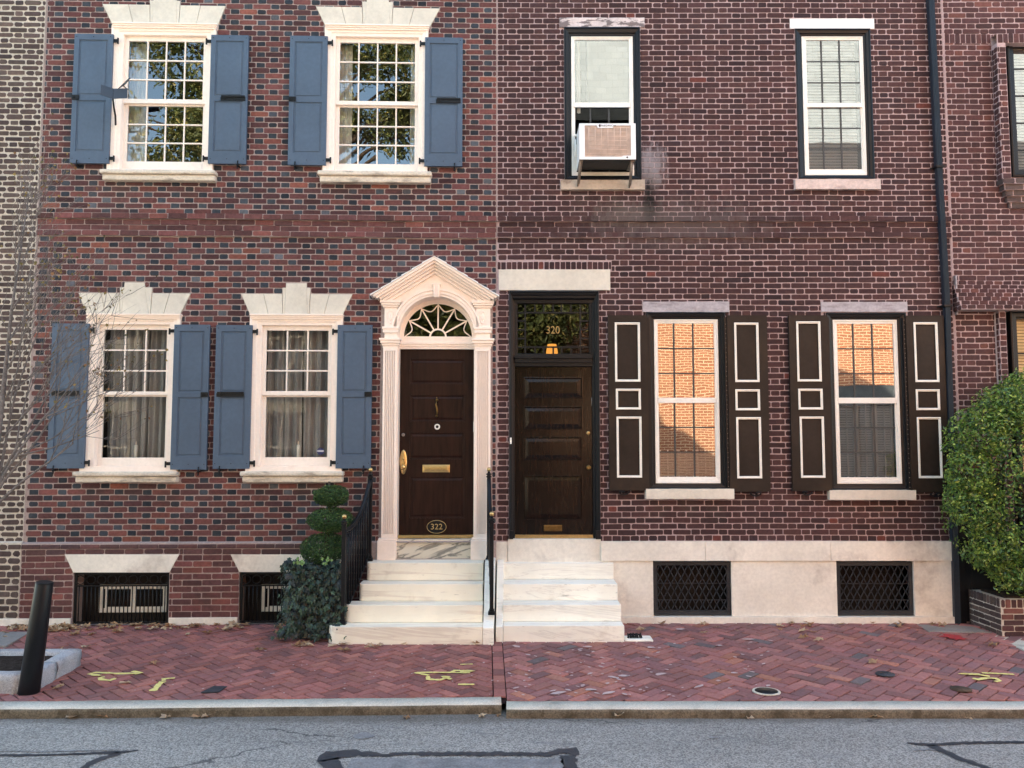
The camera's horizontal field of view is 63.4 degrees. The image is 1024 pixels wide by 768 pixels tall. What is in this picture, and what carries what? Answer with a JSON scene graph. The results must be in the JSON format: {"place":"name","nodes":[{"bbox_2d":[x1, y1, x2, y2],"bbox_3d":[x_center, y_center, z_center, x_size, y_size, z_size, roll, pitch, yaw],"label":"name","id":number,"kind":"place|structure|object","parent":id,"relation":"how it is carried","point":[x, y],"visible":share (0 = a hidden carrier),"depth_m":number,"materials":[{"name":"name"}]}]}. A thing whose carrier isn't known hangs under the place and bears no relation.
{"place":"outdoors","nodes":[
{"label":"outdoors","id":0,"kind":"place"},
{"bbox_2d":[0,623,506,700],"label":"pavement","id":1,"kind":"structure","parent":0,"point":[197,668],"depth_m":8.06,"materials":[{"name":"red brick"}]},
{"bbox_2d":[0,632,26,648],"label":"concrete slab","id":2,"kind":"structure","parent":1,"relation":"on","point":[11,638],"depth_m":9.12,"materials":[{"name":"grey concrete"}]},
{"bbox_2d":[17,580,53,695],"bbox_3d":[-4.207,2.260,7.324,0.275,1.030,0.183,0,-4,0],"label":"bollard","id":3,"kind":"object","parent":1,"relation":"on","point":[30,679],"visible":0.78,"depth_m":7.26,"materials":[{"name":"black metal"}]},
{"bbox_2d":[0,649,81,694],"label":"tree pit","id":4,"kind":"object","parent":1,"relation":"on","point":[58,663],"visible":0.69,"depth_m":7.73,"materials":[{"name":"stone"}]},
{"bbox_2d":[0,113,168,502],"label":"young tree","id":5,"kind":"object","parent":1,"relation":"on","point":[6,467],"visible":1,"depth_m":8.33,"materials":[{"name":"grey plant"}]},
{"bbox_2d":[89,671,143,680],"bbox_3d":[-3.759,2.736,7.825,0.392,0.008,0.375,-3,-5,37],"label":"paint mark","id":6,"kind":"object","parent":1,"relation":"on","point":[102,678],"visible":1,"depth_m":7.83,"materials":[{"name":"yellow paint"}]},
{"bbox_2d":[149,677,174,690],"bbox_3d":[-3.187,2.719,7.516,0.126,0.010,0.404,0,-4,0],"label":"paint mark","id":7,"kind":"object","parent":1,"relation":"on","point":[157,685],"visible":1,"depth_m":7.50,"materials":[{"name":"yellow paint"}]},
{"bbox_2d":[201,686,226,692],"bbox_3d":[-2.643,2.712,7.354,0.148,0.008,0.204,0,-4,5],"label":"cover plate","id":8,"kind":"object","parent":1,"relation":"on","point":[215,689],"visible":1,"depth_m":7.34,"materials":[{"name":"grey metal"}]},
{"bbox_2d":[285,564,345,638],"bbox_3d":[-2.194,2.470,9.418,0.620,0.760,0.595,0,-4,0],"label":"planter","id":9,"kind":"object","parent":1,"relation":"on","point":[287,576],"visible":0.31,"depth_m":9.15,"materials":[{"name":"stone"}]},
{"bbox_2d":[270,556,347,642],"bbox_3d":[-2.185,2.357,9.255,0.948,0.916,0.698,0,-4,0],"label":"ivy","id":10,"kind":"object","parent":9,"relation":"on","point":[322,606],"visible":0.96,"depth_m":9.04,"materials":[{"name":"green plant"}]},
{"bbox_2d":[299,482,354,567],"bbox_3d":[-2.108,1.690,9.477,0.625,1.142,0.604,0,-4,0],"label":"topiary","id":11,"kind":"object","parent":9,"relation":"on","point":[322,496],"visible":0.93,"depth_m":9.35,"materials":[{"name":"green plant"}]},
{"bbox_2d":[337,647,350,649],"bbox_3d":[-1.722,2.747,8.596,0.195,0.032,0.110,3,-8,17],"label":"fallen leaf","id":12,"kind":"object","parent":1,"relation":"on","point":[341,648],"visible":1,"depth_m":8.60,"materials":[{"name":"brown plant"}]},
{"bbox_2d":[329,557,495,645],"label":"front steps","id":13,"kind":"structure","parent":1,"relation":"on","point":[429,601],"depth_m":9.13,"materials":[{"name":"stone"}]},
{"bbox_2d":[339,468,372,624],"bbox_3d":[-1.762,1.806,9.441,0.090,1.681,0.813,-1,-4,13],"label":"stair railing","id":14,"kind":"object","parent":13,"relation":"on","point":[349,534],"visible":0.99,"depth_m":9.39,"materials":[{"name":"black metal"}]},
{"bbox_2d":[485,467,494,614],"bbox_3d":[-0.249,1.755,9.460,0.081,1.586,0.758,0,-4,-4],"label":"stair railing","id":15,"kind":"object","parent":13,"relation":"on","point":[490,539],"visible":0.98,"depth_m":9.12,"materials":[{"name":"black metal"}]},
{"bbox_2d":[414,670,472,680],"bbox_3d":[-0.618,2.732,7.779,0.583,0.008,0.308,1,-4,-12],"label":"paint mark","id":16,"kind":"object","parent":1,"relation":"on","point":[427,677],"visible":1,"depth_m":7.86,"materials":[{"name":"yellow paint"}]},
{"bbox_2d":[0,704,1023,767],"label":"road","id":17,"kind":"structure","parent":0,"point":[248,742],"depth_m":6.36,"materials":[{"name":"grey asphalt"}]},
{"bbox_2d":[0,749,137,767],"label":"crack seal","id":18,"kind":"object","parent":17,"relation":"on","point":[93,761],"visible":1,"depth_m":6.06,"materials":[{"name":"black asphalt"}]},
{"bbox_2d":[159,714,170,717],"bbox_3d":[-2.888,2.751,6.854,0.122,0.024,0.108,2,-5,-29],"label":"fallen leaf","id":19,"kind":"object","parent":17,"relation":"on","point":[163,715],"visible":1,"depth_m":6.87,"materials":[{"name":"beige plant"}]},
{"bbox_2d":[0,697,500,718],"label":"kerb","id":20,"kind":"structure","parent":17,"relation":"on","point":[245,707],"depth_m":6.96,"materials":[{"name":"stone"}]},
{"bbox_2d":[316,755,577,767],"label":"crack seal ends","id":21,"kind":"object","parent":17,"relation":"on","point":[568,761],"visible":1,"depth_m":5.91,"materials":[{"name":"black asphalt"}]},
{"bbox_2d":[316,747,578,760],"bbox_3d":[-0.457,2.710,6.090,1.907,0.001,0.235,0,-4,-3],"label":"crack seal","id":22,"kind":"object","parent":17,"relation":"on","point":[329,755],"visible":1,"depth_m":6.08,"materials":[{"name":"black asphalt"}]},
{"bbox_2d":[347,758,564,767],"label":"crack patch","id":23,"kind":"object","parent":17,"relation":"on","point":[447,763],"visible":1,"depth_m":5.89,"materials":[{"name":"grey asphalt"}]},
{"bbox_2d":[353,732,717,738],"bbox_3d":[0.178,2.737,6.447,2.832,0.001,0.161,0,-4,0],"label":"road stain","id":24,"kind":"object","parent":17,"relation":"on","point":[362,735],"visible":1,"depth_m":6.43,"materials":[{"name":"grey asphalt"}]},
{"bbox_2d":[506,701,1023,718],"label":"kerb","id":25,"kind":"structure","parent":17,"relation":"on","point":[758,709],"depth_m":6.89,"materials":[{"name":"concrete"}]},
{"bbox_2d":[907,741,1023,767],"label":"crack seal","id":26,"kind":"object","parent":17,"relation":"on","point":[933,746],"visible":1,"depth_m":6.24,"materials":[{"name":"black asphalt"}]},
{"bbox_2d":[501,623,1023,703],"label":"pavement","id":27,"kind":"structure","parent":0,"point":[920,663],"depth_m":8.13,"materials":[{"name":"brick"}]},
{"bbox_2d":[172,628,771,696],"bbox_3d":[-0.688,2.757,8.351,7.046,0.060,2.402,0,-4,0],"label":"paint spatter","id":28,"kind":"object","parent":27,"relation":"on","point":[559,692],"visible":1,"depth_m":7.76,"materials":[{"name":"paint"}]},
{"bbox_2d":[496,560,623,642],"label":"front steps","id":29,"kind":"structure","parent":27,"relation":"on","point":[561,602],"depth_m":9.32,"materials":[{"name":"white stone"}]},
{"bbox_2d":[624,633,652,641],"bbox_3d":[1.386,2.785,9.110,0.305,0.105,0.200,0,-4,0],"label":"boot scraper","id":30,"kind":"object","parent":27,"relation":"on","point":[635,637],"visible":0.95,"depth_m":9.07,"materials":[{"name":"white stone"}]},
{"bbox_2d":[752,687,780,695],"bbox_3d":[2.245,2.709,7.315,0.243,0.014,0.243,0,-4,0],"label":"valve cover","id":31,"kind":"object","parent":27,"relation":"on","point":[766,691],"visible":1,"depth_m":7.29,"materials":[{"name":"metal"}]},
{"bbox_2d":[798,633,809,638],"bbox_3d":[3.198,2.772,9.141,0.143,0.046,0.169,-8,-10,-35],"label":"fallen leaf","id":32,"kind":"object","parent":27,"relation":"on","point":[803,636],"visible":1,"depth_m":9.12,"materials":[{"name":"brown plant"}]},
{"bbox_2d":[866,658,877,663],"bbox_3d":[3.544,2.733,8.168,0.114,0.026,0.182,-11,-5,31],"label":"fallen leaf","id":33,"kind":"object","parent":27,"relation":"on","point":[871,660],"visible":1,"depth_m":8.19,"materials":[{"name":"brown plant"}]},
{"bbox_2d":[875,671,894,676],"bbox_3d":[3.519,2.732,7.817,0.174,0.012,0.174,0,-4,0],"label":"valve cover","id":34,"kind":"object","parent":27,"relation":"on","point":[885,673],"visible":1,"depth_m":7.80,"materials":[{"name":"grey metal"}]},
{"bbox_2d":[939,634,966,639],"bbox_3d":[4.871,2.796,9.167,0.278,0.007,0.288,0,-4,0],"label":"paint mark","id":35,"kind":"object","parent":27,"relation":"on","point":[955,637],"visible":1,"depth_m":9.18,"materials":[{"name":"red paint"}]},
{"bbox_2d":[917,624,991,633],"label":"concrete slab","id":36,"kind":"structure","parent":27,"relation":"on","point":[954,628],"depth_m":9.51,"materials":[{"name":"grey concrete"}]},
{"bbox_2d":[950,686,971,692],"bbox_3d":[3.990,2.711,7.370,0.179,0.012,0.179,0,-4,0],"label":"valve cover","id":37,"kind":"object","parent":27,"relation":"on","point":[960,689],"visible":1,"depth_m":7.34,"materials":[{"name":"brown metal"}]},
{"bbox_2d":[958,672,1013,681],"bbox_3d":[4.469,2.729,7.721,0.525,0.008,0.304,0,-4,0],"label":"paint mark","id":38,"kind":"object","parent":27,"relation":"on","point":[997,679],"visible":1,"depth_m":7.80,"materials":[{"name":"yellow paint"}]},
{"bbox_2d":[968,589,1023,636],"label":"brick planter","id":39,"kind":"object","parent":27,"relation":"on","point":[1001,613],"visible":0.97,"depth_m":9.38,"materials":[{"name":"brick"}]},
{"bbox_2d":[940,367,1023,596],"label":"evergreen shrub","id":40,"kind":"object","parent":39,"relation":"in","point":[999,426],"visible":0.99,"depth_m":9.30,"materials":[{"name":"green plant"}]},
{"bbox_2d":[995,635,1023,650],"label":"concrete path","id":41,"kind":"structure","parent":0,"point":[1019,643],"depth_m":8.92,"materials":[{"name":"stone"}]},
{"label":"ground","id":42,"kind":"structure","parent":0,"visible":0},
{"bbox_2d":[0,0,45,625],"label":"brick house","id":43,"kind":"structure","parent":42,"relation":"on","point":[22,30],"depth_m":10.10,"materials":[{"name":"brick"}]},
{"bbox_2d":[17,0,498,624],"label":"brick house","id":44,"kind":"structure","parent":42,"relation":"on","point":[289,212],"depth_m":10.15,"materials":[{"name":"brick"}]},
{"bbox_2d":[100,78,130,124],"bbox_3d":[-4.711,-3.417,9.982,0.309,0.472,0.412,0,-4,-2],"label":"window mirror","id":45,"kind":"object","parent":44,"relation":"attached to","point":[113,94],"depth_m":9.92,"materials":[{"name":"black metal"}]},
{"bbox_2d":[72,313,182,482],"bbox_3d":[-4.586,0.173,10.083,1.220,2.021,0.461,0,-4,-2],"label":"window","id":46,"kind":"structure","parent":44,"relation":"in","point":[120,465],"depth_m":10.06,"materials":[{"name":"beige paint"}]},
{"bbox_2d":[98,584,166,612],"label":"cellar window","id":47,"kind":"structure","parent":44,"relation":"in","point":[134,587],"depth_m":9.98,"materials":[{"name":"beige paint"}]},
{"bbox_2d":[134,442,137,457],"bbox_3d":[-4.560,0.835,10.045,0.068,0.293,0.066,0,-4,-2],"label":"candle","id":48,"kind":"object","parent":44,"relation":"on","point":[135,450],"visible":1,"depth_m":10.03,"materials":[{"name":"white wax"}]},
{"bbox_2d":[99,22,218,182],"bbox_3d":[-4.316,-3.466,10.297,1.391,1.993,0.336,0,-4,-2],"label":"window","id":49,"kind":"structure","parent":44,"relation":"in","point":[129,138],"depth_m":10.28,"materials":[{"name":"beige paint"}]},
{"bbox_2d":[261,584,284,611],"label":"cellar window","id":50,"kind":"structure","parent":44,"relation":"in","point":[263,587],"depth_m":10.03,"materials":[{"name":"beige paint"}]},
{"bbox_2d":[240,314,344,482],"bbox_3d":[-2.630,0.177,10.144,1.221,2.029,0.461,0,-4,-2],"label":"window","id":51,"kind":"structure","parent":44,"relation":"in","point":[276,412],"depth_m":10.11,"materials":[{"name":"beige paint"}]},
{"bbox_2d":[297,441,299,456],"bbox_3d":[-2.608,0.836,10.106,0.068,0.293,0.066,0,-4,-2],"label":"candle","id":52,"kind":"object","parent":44,"relation":"on","point":[298,450],"visible":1,"depth_m":10.09,"materials":[{"name":"white wax"}]},
{"bbox_2d":[317,23,431,184],"bbox_3d":[-1.688,-3.471,10.381,1.394,2.014,0.340,0,-4,-2],"label":"window","id":53,"kind":"structure","parent":44,"relation":"in","point":[340,104],"depth_m":10.36,"materials":[{"name":"beige paint"}]},
{"bbox_2d":[399,349,473,534],"bbox_3d":[-0.928,0.707,10.211,0.913,2.280,0.123,0,-4,-2],"label":"door","id":54,"kind":"structure","parent":44,"relation":"in","point":[436,454],"depth_m":10.23,"materials":[{"name":"brown wood"}]},
{"bbox_2d":[496,0,960,624],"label":"brick house","id":55,"kind":"structure","parent":42,"relation":"on","point":[726,402],"depth_m":10.23,"materials":[{"name":"red brick"}]},
{"bbox_2d":[546,344,557,353],"bbox_3d":[0.526,-0.283,10.900,0.170,0.480,0.167,0,-4,0],"label":"hall lamp","id":56,"kind":"object","parent":55,"relation":"in","point":[548,350],"visible":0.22,"depth_m":10.86,"materials":[{"name":"orange glass"}]},
{"bbox_2d":[515,367,592,534],"bbox_3d":[0.513,0.812,10.160,0.952,2.049,0.116,0,-4,0],"label":"door","id":57,"kind":"structure","parent":55,"relation":"in","point":[553,405],"depth_m":10.17,"materials":[{"name":"brown wood"}]},
{"bbox_2d":[561,27,644,190],"bbox_3d":[1.124,-3.446,10.407,1.040,2.103,0.177,0,-4,0],"label":"window","id":58,"kind":"structure","parent":55,"relation":"in","point":[613,67],"depth_m":10.44,"materials":[{"name":"black paint"}]},
{"bbox_2d":[574,123,635,187],"bbox_3d":[1.132,-2.784,10.164,0.712,0.726,0.436,0,-4,0],"label":"air conditioner","id":59,"kind":"object","parent":55,"relation":"attached to","point":[605,146],"visible":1,"depth_m":9.98,"materials":[{"name":"white metal"}]},
{"bbox_2d":[645,312,733,498],"bbox_3d":[2.139,0.255,10.130,1.060,2.275,0.217,0,-4,0],"label":"window","id":60,"kind":"structure","parent":55,"relation":"in","point":[676,487],"depth_m":10.14,"materials":[{"name":"black paint"}]},
{"bbox_2d":[794,28,880,190],"bbox_3d":[4.033,-3.438,10.409,1.055,2.078,0.182,0,-4,0],"label":"window","id":61,"kind":"structure","parent":55,"relation":"in","point":[823,171],"depth_m":10.44,"materials":[{"name":"black paint"}]},
{"bbox_2d":[826,313,915,499],"bbox_3d":[4.332,0.263,10.129,1.035,2.279,0.217,0,-4,0],"label":"window","id":62,"kind":"structure","parent":55,"relation":"in","point":[856,487],"depth_m":10.16,"materials":[{"name":"black paint"}]},
{"bbox_2d":[926,0,960,623],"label":"downspout","id":63,"kind":"object","parent":55,"relation":"attached to","point":[946,305],"visible":0.91,"depth_m":10.16,"materials":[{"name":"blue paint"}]},
{"bbox_2d":[942,0,1023,622],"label":"brick house","id":64,"kind":"structure","parent":42,"relation":"on","point":[984,55],"depth_m":10.28,"materials":[{"name":"red brick"}]},
{"bbox_2d":[957,472,1023,622],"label":"gate","id":65,"kind":"structure","parent":64,"relation":"attached to","point":[971,578],"depth_m":9.94,"materials":[{"name":"black paint"}]},
{"bbox_2d":[1006,46,1023,176],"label":"window","id":66,"kind":"structure","parent":64,"relation":"in","point":[1016,171],"depth_m":10.39,"materials":[{"name":"black paint"}]},
{"bbox_2d":[1006,311,1023,524],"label":"window","id":67,"kind":"structure","parent":64,"relation":"in","point":[1014,319],"depth_m":10.15,"materials":[{"name":"black paint"}]}
]}

